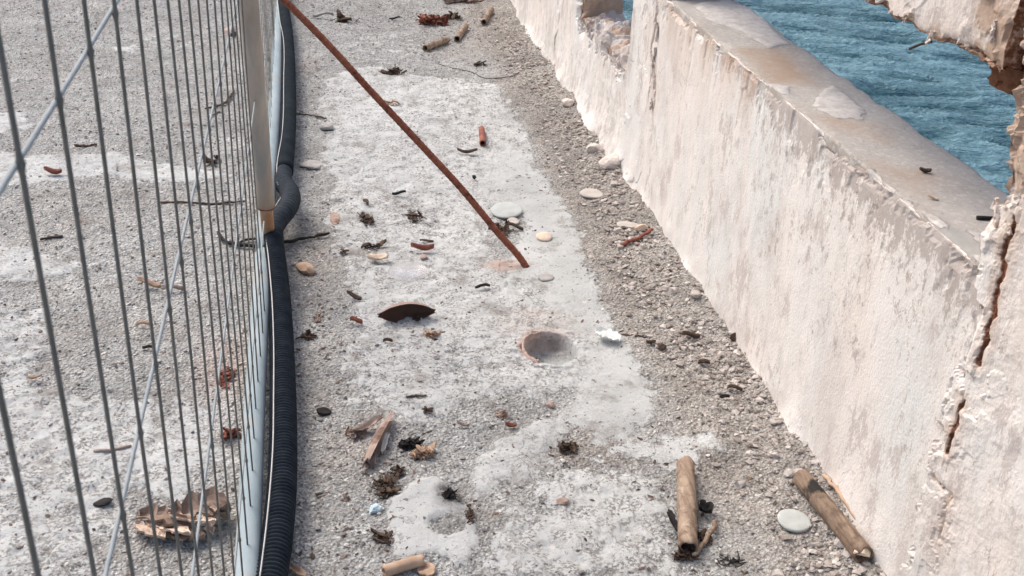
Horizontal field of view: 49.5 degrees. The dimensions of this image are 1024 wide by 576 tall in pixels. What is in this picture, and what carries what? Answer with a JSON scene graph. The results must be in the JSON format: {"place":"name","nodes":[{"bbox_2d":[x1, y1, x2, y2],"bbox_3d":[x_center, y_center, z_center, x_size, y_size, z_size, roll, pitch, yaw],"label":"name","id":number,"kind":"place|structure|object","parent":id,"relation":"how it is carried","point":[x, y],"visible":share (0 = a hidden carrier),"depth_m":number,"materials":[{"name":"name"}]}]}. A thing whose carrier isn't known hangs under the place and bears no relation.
{"place":"outdoors","nodes":[
{"label":"outdoors","id":0,"kind":"place"},
{"bbox_2d":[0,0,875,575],"bbox_3d":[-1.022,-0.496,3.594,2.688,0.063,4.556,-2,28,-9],"label":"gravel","id":1,"kind":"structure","parent":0,"point":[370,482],"depth_m":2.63,"materials":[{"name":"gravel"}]},
{"bbox_2d":[0,0,882,575],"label":"ground","id":2,"kind":"structure","parent":0,"point":[600,380],"depth_m":2.58,"materials":[{"name":"concrete"}]},
{"bbox_2d":[40,235,62,239],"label":"twig","id":3,"kind":"object","parent":2,"relation":"on","point":[55,236],"visible":1,"depth_m":2.93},
{"bbox_2d":[43,166,61,173],"bbox_3d":[-1.361,-0.348,3.293,0.054,0.022,0.020,5,28,4],"label":"dry scrap","id":4,"kind":"object","parent":2,"relation":"on","point":[52,170],"visible":1,"depth_m":3.29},
{"bbox_2d":[74,143,96,146],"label":"twig","id":5,"kind":"object","parent":2,"relation":"on","point":[83,145],"visible":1,"depth_m":3.52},
{"bbox_2d":[93,498,112,506],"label":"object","id":6,"kind":"object","parent":2,"relation":"on","point":[103,502],"visible":1,"depth_m":1.98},
{"bbox_2d":[93,444,131,452],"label":"twig","id":7,"kind":"object","parent":2,"relation":"on","point":[108,450],"visible":0.9,"depth_m":2.12,"materials":[{"name":"wood"}]},
{"bbox_2d":[0,0,275,575],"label":"fence panel","id":8,"kind":"object","parent":2,"relation":"on","point":[249,501],"visible":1,"depth_m":1.29,"materials":[{"name":"metal"}]},
{"bbox_2d":[135,320,148,325],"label":"dry scrap","id":9,"kind":"object","parent":2,"relation":"on","point":[142,322],"visible":0.84,"depth_m":2.54,"materials":[{"name":"beige wood"}]},
{"bbox_2d":[137,277,160,287],"bbox_3d":[-0.883,-0.012,2.703,0.063,0.023,0.018,8,28,10],"label":"dry scrap","id":10,"kind":"object","parent":2,"relation":"on","point":[153,284],"visible":0.84,"depth_m":2.71,"materials":[{"name":"beige wood"}]},
{"bbox_2d":[162,284,182,290],"bbox_3d":[-0.821,0.001,2.696,0.055,0.019,0.013,-3,28,-11],"label":"dry scrap","id":11,"kind":"object","parent":2,"relation":"on","point":[178,287],"visible":0.62,"depth_m":2.69,"materials":[{"name":"brown plant"}]},
{"bbox_2d":[133,487,231,540],"bbox_3d":[-0.574,0.398,1.933,0.166,0.047,0.110,2,28,-2],"label":"split bark","id":12,"kind":"object","parent":2,"relation":"on","point":[163,518],"visible":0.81,"depth_m":1.93,"materials":[{"name":"brown wood"}]},
{"bbox_2d":[160,200,244,204],"bbox_3d":[-0.883,-0.244,3.172,0.238,0.012,0.022,-1,28,-7],"label":"twig","id":13,"kind":"object","parent":2,"relation":"on","point":[218,203],"visible":0.74,"depth_m":3.17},
{"bbox_2d":[206,154,221,165],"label":"leaf shreds","id":14,"kind":"object","parent":2,"relation":"on","point":[208,160],"visible":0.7,"depth_m":3.44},
{"bbox_2d":[205,90,234,116],"bbox_3d":[-1.041,-0.654,3.932,0.060,0.012,0.302,3,28,0],"label":"twig","id":15,"kind":"object","parent":2,"relation":"on","point":[226,101],"visible":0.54,"depth_m":3.93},
{"bbox_2d":[219,366,236,388],"bbox_3d":[-0.610,0.189,2.373,0.043,0.025,0.093,-2,28,-9],"label":"twig clump","id":16,"kind":"object","parent":2,"relation":"on","point":[222,377],"visible":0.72,"depth_m":2.37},
{"bbox_2d":[217,427,240,439],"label":"twig clump","id":17,"kind":"object","parent":2,"relation":"on","point":[226,433],"visible":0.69,"depth_m":2.18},
{"bbox_2d":[217,231,255,247],"bbox_3d":[-0.724,-0.127,2.951,0.145,0.015,0.062,6,28,5],"label":"twig","id":18,"kind":"object","parent":2,"relation":"on","point":[230,242],"visible":0.52,"depth_m":2.93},
{"bbox_2d":[255,0,280,251],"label":"fence panel","id":19,"kind":"object","parent":2,"relation":"on","point":[274,87],"visible":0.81,"depth_m":3.79,"materials":[{"name":"metal"}]},
{"bbox_2d":[255,0,300,575],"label":"corrugated conduit","id":20,"kind":"object","parent":2,"relation":"on","point":[275,549],"visible":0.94,"depth_m":2.33,"materials":[{"name":"black plastic"}]},
{"bbox_2d":[290,563,305,575],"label":"bark strip","id":21,"kind":"object","parent":2,"relation":"on","point":[299,570],"visible":0.95,"depth_m":1.85,"materials":[{"name":"beige wood"}]},
{"bbox_2d":[295,262,315,275],"bbox_3d":[-0.528,-0.050,2.836,0.036,0.031,0.070,-22,37,-39],"label":"pebble","id":22,"kind":"object","parent":2,"relation":"on","point":[306,268],"visible":1,"depth_m":2.82,"materials":[{"name":"beige stone"}]},
{"bbox_2d":[296,329,317,340],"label":"twig clump","id":23,"kind":"object","parent":2,"relation":"on","point":[307,335],"visible":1,"depth_m":2.54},
{"bbox_2d":[284,232,329,243],"bbox_3d":[-0.566,-0.131,2.973,0.169,0.012,0.013,-14,32,-29],"label":"twig","id":24,"kind":"object","parent":2,"relation":"on","point":[307,237],"visible":0.77,"depth_m":2.98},
{"bbox_2d":[296,113,326,118],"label":"twig","id":25,"kind":"object","parent":2,"relation":"on","point":[311,115],"visible":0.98,"depth_m":3.86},
{"bbox_2d":[299,160,324,169],"bbox_3d":[-0.620,-0.381,3.451,0.080,0.023,0.053,-2,28,-9],"label":"stone","id":26,"kind":"object","parent":2,"relation":"on","point":[312,164],"visible":1,"depth_m":3.44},
{"bbox_2d":[313,312,323,322],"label":"leaf shreds","id":27,"kind":"object","parent":2,"relation":"on","point":[317,320],"visible":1,"depth_m":2.62,"materials":[{"name":"brown plant"}]},
{"bbox_2d":[313,11,333,16],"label":"dry scrap","id":28,"kind":"object","parent":2,"relation":"on","point":[321,14],"visible":1,"depth_m":5.04,"materials":[{"name":"grey plant"}]},
{"bbox_2d":[316,407,331,415],"bbox_3d":[-0.384,0.253,2.272,0.030,0.015,0.022,-10,30,-23],"label":"charcoal lump","id":29,"kind":"object","parent":2,"relation":"on","point":[323,411],"visible":1,"depth_m":2.27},
{"bbox_2d":[319,122,333,129],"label":"stone","id":30,"kind":"object","parent":2,"relation":"on","point":[327,126],"visible":1,"depth_m":3.74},
{"bbox_2d":[330,212,339,224],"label":"stone","id":31,"kind":"object","parent":2,"relation":"on","point":[334,218],"visible":1,"depth_m":3.11,"materials":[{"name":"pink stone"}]},
{"bbox_2d":[332,9,359,22],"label":"leaf shreds","id":32,"kind":"object","parent":2,"relation":"on","point":[341,17],"visible":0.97,"depth_m":5.01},
{"bbox_2d":[346,290,361,299],"bbox_3d":[-0.384,0.019,2.700,0.044,0.017,0.013,17,31,24],"label":"dry scrap","id":33,"kind":"object","parent":2,"relation":"on","point":[353,295],"visible":1,"depth_m":2.70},
{"bbox_2d":[345,425,367,440],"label":"leaf shreds","id":34,"kind":"object","parent":2,"relation":"on","point":[349,432],"visible":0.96,"depth_m":2.21,"materials":[{"name":"brown plant"}]},
{"bbox_2d":[350,316,362,323],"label":"dry scrap","id":35,"kind":"object","parent":2,"relation":"on","point":[356,319],"visible":1,"depth_m":2.59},
{"bbox_2d":[357,212,374,225],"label":"twig clump","id":36,"kind":"object","parent":2,"relation":"on","point":[365,220],"visible":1,"depth_m":3.09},
{"bbox_2d":[353,415,381,432],"bbox_3d":[-0.287,0.273,2.219,0.067,0.022,0.021,-19,34,-35],"label":"bark strip","id":37,"kind":"object","parent":2,"relation":"on","point":[368,424],"visible":1,"depth_m":2.22,"materials":[{"name":"wood"}]},
{"bbox_2d":[364,452,376,467],"bbox_3d":[-0.272,0.328,2.133,0.022,0.013,0.041,-8,30,-19],"label":"bark strip","id":38,"kind":"object","parent":2,"relation":"on","point":[373,458],"visible":0.73,"depth_m":2.13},
{"bbox_2d":[361,239,386,250],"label":"leaf shreds","id":39,"kind":"object","parent":2,"relation":"on","point":[377,245],"visible":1,"depth_m":2.96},
{"bbox_2d":[369,503,381,513],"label":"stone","id":40,"kind":"object","parent":2,"relation":"on","point":[376,508],"visible":1,"depth_m":2.00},
{"bbox_2d":[367,253,387,260],"bbox_3d":[-0.349,-0.079,2.880,0.056,0.018,0.027,2,28,-1],"label":"tan shard","id":41,"kind":"object","parent":2,"relation":"on","point":[376,257],"visible":1,"depth_m":2.88,"materials":[{"name":"beige stone"}]},
{"bbox_2d":[362,410,394,469],"bbox_3d":[-0.262,0.295,2.180,0.021,0.029,0.186,7,28,9],"label":"bark strip","id":42,"kind":"object","parent":2,"relation":"on","point":[384,427],"visible":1,"depth_m":2.17,"materials":[{"name":"wood"}]},
{"bbox_2d":[370,527,392,544],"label":"twig clump","id":43,"kind":"object","parent":2,"relation":"on","point":[381,537],"visible":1,"depth_m":1.94,"materials":[{"name":"wood"}]},
{"bbox_2d":[381,432,389,453],"bbox_3d":[-0.249,0.303,2.176,0.012,0.012,0.063,5,28,3],"label":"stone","id":44,"kind":"object","parent":2,"relation":"on","point":[385,440],"visible":1,"depth_m":2.17,"materials":[{"name":"grey stone"}]},
{"bbox_2d":[372,472,401,499],"bbox_3d":[-0.234,0.365,2.066,0.058,0.024,0.077,-2,28,-9],"label":"twig clump","id":45,"kind":"object","parent":2,"relation":"on","point":[385,487],"visible":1,"depth_m":2.06,"materials":[{"name":"plant"}]},
{"bbox_2d":[379,64,406,74],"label":"twig clump","id":46,"kind":"object","parent":2,"relation":"on","point":[395,70],"visible":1,"depth_m":4.33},
{"bbox_2d":[386,464,405,477],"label":"leaf shreds","id":47,"kind":"object","parent":2,"relation":"on","point":[399,471],"visible":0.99,"depth_m":2.11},
{"bbox_2d":[381,554,426,575],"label":"wooden roll","id":48,"kind":"object","parent":2,"relation":"on","point":[402,565],"visible":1,"depth_m":1.86,"materials":[{"name":"beige wood"}]},
{"bbox_2d":[280,0,529,267],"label":"rusty bar","id":49,"kind":"object","parent":2,"relation":"on","point":[394,116],"visible":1,"depth_m":2.85,"materials":[{"name":"metal"}]},
{"bbox_2d":[377,301,435,322],"bbox_3d":[-0.250,0.054,2.619,0.140,0.053,0.032,-6,29,-16],"label":"bark shell","id":50,"kind":"object","parent":2,"relation":"on","point":[395,313],"visible":1,"depth_m":2.63},
{"bbox_2d":[388,261,428,281],"bbox_3d":[-0.263,-0.051,2.830,0.105,0.024,0.104,-2,32,-9],"label":"clear lid","id":51,"kind":"object","parent":2,"relation":"on","point":[407,271],"visible":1,"depth_m":2.81,"materials":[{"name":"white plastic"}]},
{"bbox_2d":[397,437,424,450],"bbox_3d":[-0.199,0.304,2.189,0.054,0.033,0.035,-2,28,-9],"label":"leaf heap","id":52,"kind":"object","parent":2,"relation":"on","point":[407,443],"visible":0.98,"depth_m":2.18,"materials":[{"name":"plant"}]},
{"bbox_2d":[401,210,426,222],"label":"twig clump","id":53,"kind":"object","parent":2,"relation":"on","point":[413,218],"visible":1,"depth_m":3.14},
{"bbox_2d":[406,394,426,397],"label":"twig","id":54,"kind":"object","parent":2,"relation":"on","point":[419,395],"visible":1,"depth_m":2.33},
{"bbox_2d":[411,243,433,250],"bbox_3d":[-0.237,-0.109,2.944,0.063,0.025,0.019,-3,28,-11],"label":"red shard","id":55,"kind":"object","parent":2,"relation":"on","point":[424,247],"visible":1,"depth_m":2.94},
{"bbox_2d":[410,439,436,460],"bbox_3d":[-0.172,0.319,2.161,0.055,0.033,0.039,-2,28,-9],"label":"leaf heap","id":56,"kind":"object","parent":2,"relation":"on","point":[420,452],"visible":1,"depth_m":2.16,"materials":[{"name":"beige plant"}]},
{"bbox_2d":[417,561,435,575],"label":"wood chip","id":57,"kind":"object","parent":2,"relation":"on","point":[428,569],"visible":1,"depth_m":1.87,"materials":[{"name":"wood"}]},
{"bbox_2d":[421,406,433,413],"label":"twig clump","id":58,"kind":"object","parent":2,"relation":"on","point":[426,409],"visible":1,"depth_m":2.29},
{"bbox_2d":[422,329,440,338],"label":"twig clump","id":59,"kind":"object","parent":2,"relation":"on","point":[431,334],"visible":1,"depth_m":2.55,"materials":[{"name":"beige wood"}]},
{"bbox_2d":[416,13,448,26],"bbox_3d":[-0.368,-1.221,5.047,0.164,0.064,0.137,-2,28,-9],"label":"leaf heap","id":60,"kind":"object","parent":2,"relation":"on","point":[433,19],"visible":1,"depth_m":5.03,"materials":[{"name":"plant"}]},
{"bbox_2d":[422,36,449,51],"bbox_3d":[-0.320,-1.034,4.704,0.028,0.031,0.186,16,30,23],"label":"reed tube","id":61,"kind":"object","parent":2,"relation":"on","point":[435,43],"visible":1,"depth_m":4.68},
{"bbox_2d":[441,487,457,499],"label":"twig clump","id":62,"kind":"object","parent":2,"relation":"on","point":[448,493],"visible":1,"depth_m":2.03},
{"bbox_2d":[447,11,462,19],"bbox_3d":[-0.273,-1.264,5.150,0.091,0.044,0.104,-15,33,-31],"label":"leaf heap","id":63,"kind":"object","parent":2,"relation":"on","point":[452,15],"visible":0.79,"depth_m":5.14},
{"bbox_2d":[454,23,468,41],"bbox_3d":[-0.223,-1.123,4.884,0.030,0.032,0.216,6,28,6],"label":"reed tube","id":64,"kind":"object","parent":2,"relation":"on","point":[461,32],"visible":1,"depth_m":4.85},
{"bbox_2d":[443,0,482,3],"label":"leaf heap","id":65,"kind":"object","parent":2,"relation":"on","point":[457,1],"visible":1,"depth_m":5.38,"materials":[{"name":"brown plant"}]},
{"bbox_2d":[457,148,477,152],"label":"dry scrap","id":66,"kind":"object","parent":2,"relation":"on","point":[467,151],"visible":1,"depth_m":3.58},
{"bbox_2d":[464,502,474,523],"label":"twig clump","id":67,"kind":"object","parent":2,"relation":"on","point":[470,513],"visible":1,"depth_m":1.99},
{"bbox_2d":[479,126,485,145],"bbox_3d":[-0.100,-0.510,3.718,0.023,0.024,0.151,1,28,-3],"label":"reed tube","id":68,"kind":"object","parent":2,"relation":"on","point":[482,139],"visible":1,"depth_m":3.69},
{"bbox_2d":[481,7,493,24],"bbox_3d":[-0.112,-1.252,5.112,0.029,0.036,0.215,6,28,7],"label":"reed tube","id":69,"kind":"object","parent":2,"relation":"on","point":[487,16],"visible":1,"depth_m":5.07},
{"bbox_2d":[437,63,538,78],"bbox_3d":[-0.097,-0.866,4.404,0.436,0.036,0.165,6,28,6],"label":"root","id":70,"kind":"object","parent":2,"relation":"on","point":[484,77],"visible":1,"depth_m":4.39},
{"bbox_2d":[488,220,511,235],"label":"leaf shreds","id":71,"kind":"object","parent":2,"relation":"on","point":[506,228],"visible":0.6,"depth_m":3.10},
{"bbox_2d":[495,409,510,419],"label":"leaf shreds","id":72,"kind":"object","parent":2,"relation":"on","point":[502,414],"visible":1,"depth_m":2.29,"materials":[{"name":"brown plant"}]},
{"bbox_2d":[491,202,522,218],"bbox_3d":[-0.015,-0.224,3.194,0.091,0.006,0.088,-4,35,-8],"label":"pebble","id":73,"kind":"object","parent":2,"relation":"on","point":[504,210],"visible":1,"depth_m":3.19,"materials":[{"name":"stone"}]},
{"bbox_2d":[505,422,516,426],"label":"dry scrap","id":74,"kind":"object","parent":2,"relation":"on","point":[508,424],"visible":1,"depth_m":2.25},
{"bbox_2d":[507,217,518,223],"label":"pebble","id":75,"kind":"object","parent":2,"relation":"on","point":[514,220],"visible":0.84,"depth_m":3.15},
{"bbox_2d":[506,222,522,230],"bbox_3d":[0.007,-0.172,3.102,0.051,0.017,0.012,11,29,15],"label":"dry scrap","id":76,"kind":"object","parent":2,"relation":"on","point":[516,226],"visible":1,"depth_m":3.10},
{"bbox_2d":[522,331,540,362],"bbox_3d":[0.043,0.134,2.532,0.042,0.023,0.135,4,28,1],"label":"clay pipe","id":77,"kind":"object","parent":2,"relation":"on","point":[526,339],"visible":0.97,"depth_m":2.55,"materials":[{"name":"ceramic"}]},
{"bbox_2d":[536,232,551,241],"bbox_3d":[0.088,-0.143,3.050,0.044,0.011,0.045,-2,34,-9],"label":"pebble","id":78,"kind":"object","parent":2,"relation":"on","point":[543,236],"visible":1,"depth_m":3.04,"materials":[{"name":"beige stone"}]},
{"bbox_2d":[537,274,553,280],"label":"stone","id":79,"kind":"object","parent":2,"relation":"on","point":[545,277],"visible":1,"depth_m":2.83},
{"bbox_2d":[546,401,554,408],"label":"stone","id":80,"kind":"object","parent":2,"relation":"on","point":[550,404],"visible":1,"depth_m":2.32,"materials":[{"name":"beige stone"}]},
{"bbox_2d":[556,497,568,504],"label":"stone","id":81,"kind":"object","parent":2,"relation":"on","point":[562,501],"visible":1,"depth_m":2.04,"materials":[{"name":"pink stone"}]},
{"bbox_2d":[557,441,578,453],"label":"twig clump","id":82,"kind":"object","parent":2,"relation":"on","point":[563,446],"visible":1,"depth_m":2.19,"materials":[{"name":"plant"}]},
{"bbox_2d":[562,98,573,106],"bbox_3d":[0.202,-0.666,3.995,0.047,0.032,0.051,13,29,19],"label":"plaster chunk","id":83,"kind":"object","parent":2,"relation":"on","point":[567,102],"visible":1,"depth_m":3.98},
{"bbox_2d":[580,188,602,198],"bbox_3d":[0.237,-0.282,3.317,0.071,0.006,0.064,0,31,-10],"label":"pebble","id":84,"kind":"object","parent":2,"relation":"on","point":[591,193],"visible":1,"depth_m":3.31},
{"bbox_2d":[586,143,601,152],"bbox_3d":[0.267,-0.457,3.622,0.050,0.029,0.038,-2,28,-9],"label":"plaster chunk","id":85,"kind":"object","parent":2,"relation":"on","point":[593,147],"visible":1,"depth_m":3.61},
{"bbox_2d":[595,327,619,341],"bbox_3d":[0.220,0.110,2.561,0.049,0.020,0.057,-13,32,-27],"label":"stone","id":86,"kind":"object","parent":2,"relation":"on","point":[606,334],"visible":1,"depth_m":2.57,"materials":[{"name":"stone"}]},
{"bbox_2d":[599,153,620,169],"bbox_3d":[0.317,-0.398,3.485,0.095,0.056,0.089,-2,28,-9],"label":"plaster chunk","id":87,"kind":"object","parent":2,"relation":"on","point":[608,161],"visible":0.73,"depth_m":3.45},
{"bbox_2d":[617,221,635,228],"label":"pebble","id":88,"kind":"object","parent":2,"relation":"on","point":[626,224],"visible":0.79,"depth_m":3.10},
{"bbox_2d":[635,224,647,230],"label":"stone","id":89,"kind":"object","parent":2,"relation":"on","point":[643,227],"visible":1,"depth_m":3.07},
{"bbox_2d":[657,343,665,349],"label":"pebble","id":90,"kind":"object","parent":2,"relation":"on","point":[661,346],"visible":1,"depth_m":2.52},
{"bbox_2d":[667,509,677,531],"bbox_3d":[0.290,0.418,1.989,0.015,0.019,0.050,-8,30,-19],"label":"dry scrap","id":91,"kind":"object","parent":2,"relation":"on","point":[672,519],"visible":0.92,"depth_m":1.99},
{"bbox_2d":[669,287,678,293],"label":"rubble stone","id":92,"kind":"object","parent":2,"relation":"on","point":[673,290],"visible":1,"depth_m":2.75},
{"bbox_2d":[481,7,886,575],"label":"rubble","id":93,"kind":"object","parent":2,"relation":"on","point":[813,564],"depth_m":2.58,"materials":[{"name":"gravel"}]},
{"bbox_2d":[620,228,653,245],"bbox_3d":[0.341,-0.139,3.027,0.128,0.024,0.015,-20,35,-37],"label":"red stick","id":94,"kind":"object","parent":93,"relation":"on","point":[630,240],"visible":1,"depth_m":3.02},
{"bbox_2d":[727,384,741,390],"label":"dry scrap","id":95,"kind":"object","parent":93,"relation":"on","point":[734,386],"visible":1,"depth_m":2.38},
{"bbox_2d":[821,474,855,519],"bbox_3d":[0.598,0.378,2.016,0.012,0.013,0.136,-4,28,-13],"label":"pale stick","id":96,"kind":"object","parent":93,"relation":"on","point":[834,486],"visible":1,"depth_m":2.02,"materials":[{"name":"beige wood"}]},
{"bbox_2d":[671,544,699,560],"bbox_3d":[0.301,0.458,1.928,0.050,0.030,0.032,-2,28,-9],"label":"twig clump","id":97,"kind":"object","parent":2,"relation":"on","point":[684,554],"visible":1,"depth_m":1.92,"materials":[{"name":"plant"}]},
{"bbox_2d":[676,456,697,552],"bbox_3d":[0.320,0.395,2.032,0.038,0.039,0.250,5,28,4],"label":"reed tube","id":98,"kind":"object","parent":2,"relation":"on","point":[687,509],"visible":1,"depth_m":2.01,"materials":[{"name":"plant"}]},
{"bbox_2d":[682,331,699,338],"bbox_3d":[0.414,0.109,2.566,0.042,0.018,0.014,3,28,-1],"label":"dry scrap","id":99,"kind":"object","parent":2,"relation":"on","point":[692,334],"visible":1,"depth_m":2.56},
{"bbox_2d":[690,290,700,297],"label":"rubble stone","id":100,"kind":"object","parent":2,"relation":"on","point":[695,293],"visible":1,"depth_m":2.69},
{"bbox_2d":[698,359,709,364],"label":"dry scrap","id":101,"kind":"object","parent":2,"relation":"on","point":[707,361],"visible":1,"depth_m":2.46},
{"bbox_2d":[692,519,717,555],"bbox_3d":[0.344,0.443,1.964,0.015,0.015,0.111,17,31,25],"label":"pale stick","id":102,"kind":"object","parent":2,"relation":"on","point":[708,534],"visible":0.99,"depth_m":1.96,"materials":[{"name":"wood"}]},
{"bbox_2d":[697,528,712,544],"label":"leaf shreds","id":103,"kind":"object","parent":2,"relation":"on","point":[701,535],"visible":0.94,"depth_m":1.98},
{"bbox_2d":[698,499,713,513],"bbox_3d":[0.353,0.402,2.030,0.028,0.021,0.028,12,29,18],"label":"dry scrap","id":104,"kind":"object","parent":2,"relation":"on","point":[704,506],"visible":1,"depth_m":2.04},
{"bbox_2d":[716,550,746,567],"bbox_3d":[0.379,0.469,1.919,0.054,0.018,0.048,-2,28,-9],"label":"twig clump","id":105,"kind":"object","parent":2,"relation":"on","point":[734,560],"visible":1,"depth_m":1.92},
{"bbox_2d":[730,332,735,340],"bbox_3d":[0.510,0.111,2.534,0.029,0.021,0.016,-2,28,-9],"label":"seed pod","id":106,"kind":"object","parent":2,"relation":"on","point":[732,336],"visible":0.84,"depth_m":2.53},
{"bbox_2d":[510,0,1023,575],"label":"parapet wall","id":107,"kind":"structure","parent":2,"relation":"on","point":[862,290],"depth_m":2.01,"materials":[{"name":"paint"}]},
{"bbox_2d":[919,167,931,172],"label":"dead leaf","id":108,"kind":"object","parent":107,"relation":"on","point":[925,170],"visible":1,"depth_m":1.89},
{"bbox_2d":[770,452,779,457],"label":"rubble stone","id":109,"kind":"object","parent":2,"relation":"on","point":[774,454],"visible":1,"depth_m":2.16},
{"bbox_2d":[783,469,795,477],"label":"rubble stone","id":110,"kind":"object","parent":2,"relation":"on","point":[789,473],"visible":0.88,"depth_m":2.11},
{"bbox_2d":[777,509,810,532],"bbox_3d":[0.507,0.418,1.995,0.060,0.007,0.060,-1,29,-10],"label":"pebble","id":111,"kind":"object","parent":2,"relation":"on","point":[794,520],"visible":1,"depth_m":1.99,"materials":[{"name":"stone"}]},
{"bbox_2d":[792,469,873,562],"bbox_3d":[0.570,0.405,1.987,0.036,0.038,0.230,-5,29,-15],"label":"reed tube","id":112,"kind":"object","parent":2,"relation":"on","point":[829,512],"visible":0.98,"depth_m":1.97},
{"bbox_2d":[853,548,870,556],"bbox_3d":[0.600,0.449,1.897,0.026,0.023,0.035,19,32,28],"label":"cream shard","id":113,"kind":"object","parent":112,"relation":"on","point":[865,552],"visible":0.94,"depth_m":1.89,"materials":[{"name":"stone"}]},
{"bbox_2d":[834,537,843,547],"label":"rubble stone","id":114,"kind":"object","parent":2,"relation":"on","point":[838,543],"visible":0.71,"depth_m":1.93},
{"bbox_2d":[623,0,1016,194],"bbox_3d":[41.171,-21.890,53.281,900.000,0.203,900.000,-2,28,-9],"label":"water","id":115,"kind":"structure","parent":0,"point":[948,97],"depth_m":12.89,"materials":[{"name":"liquid"}]},
{"bbox_2d":[976,216,992,219],"bbox_3d":[0.733,-0.109,1.724,0.024,0.007,0.007,3,28,-1],"label":"dark peg","id":116,"kind":"object","parent":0,"point":[983,217],"visible":0.86,"depth_m":1.72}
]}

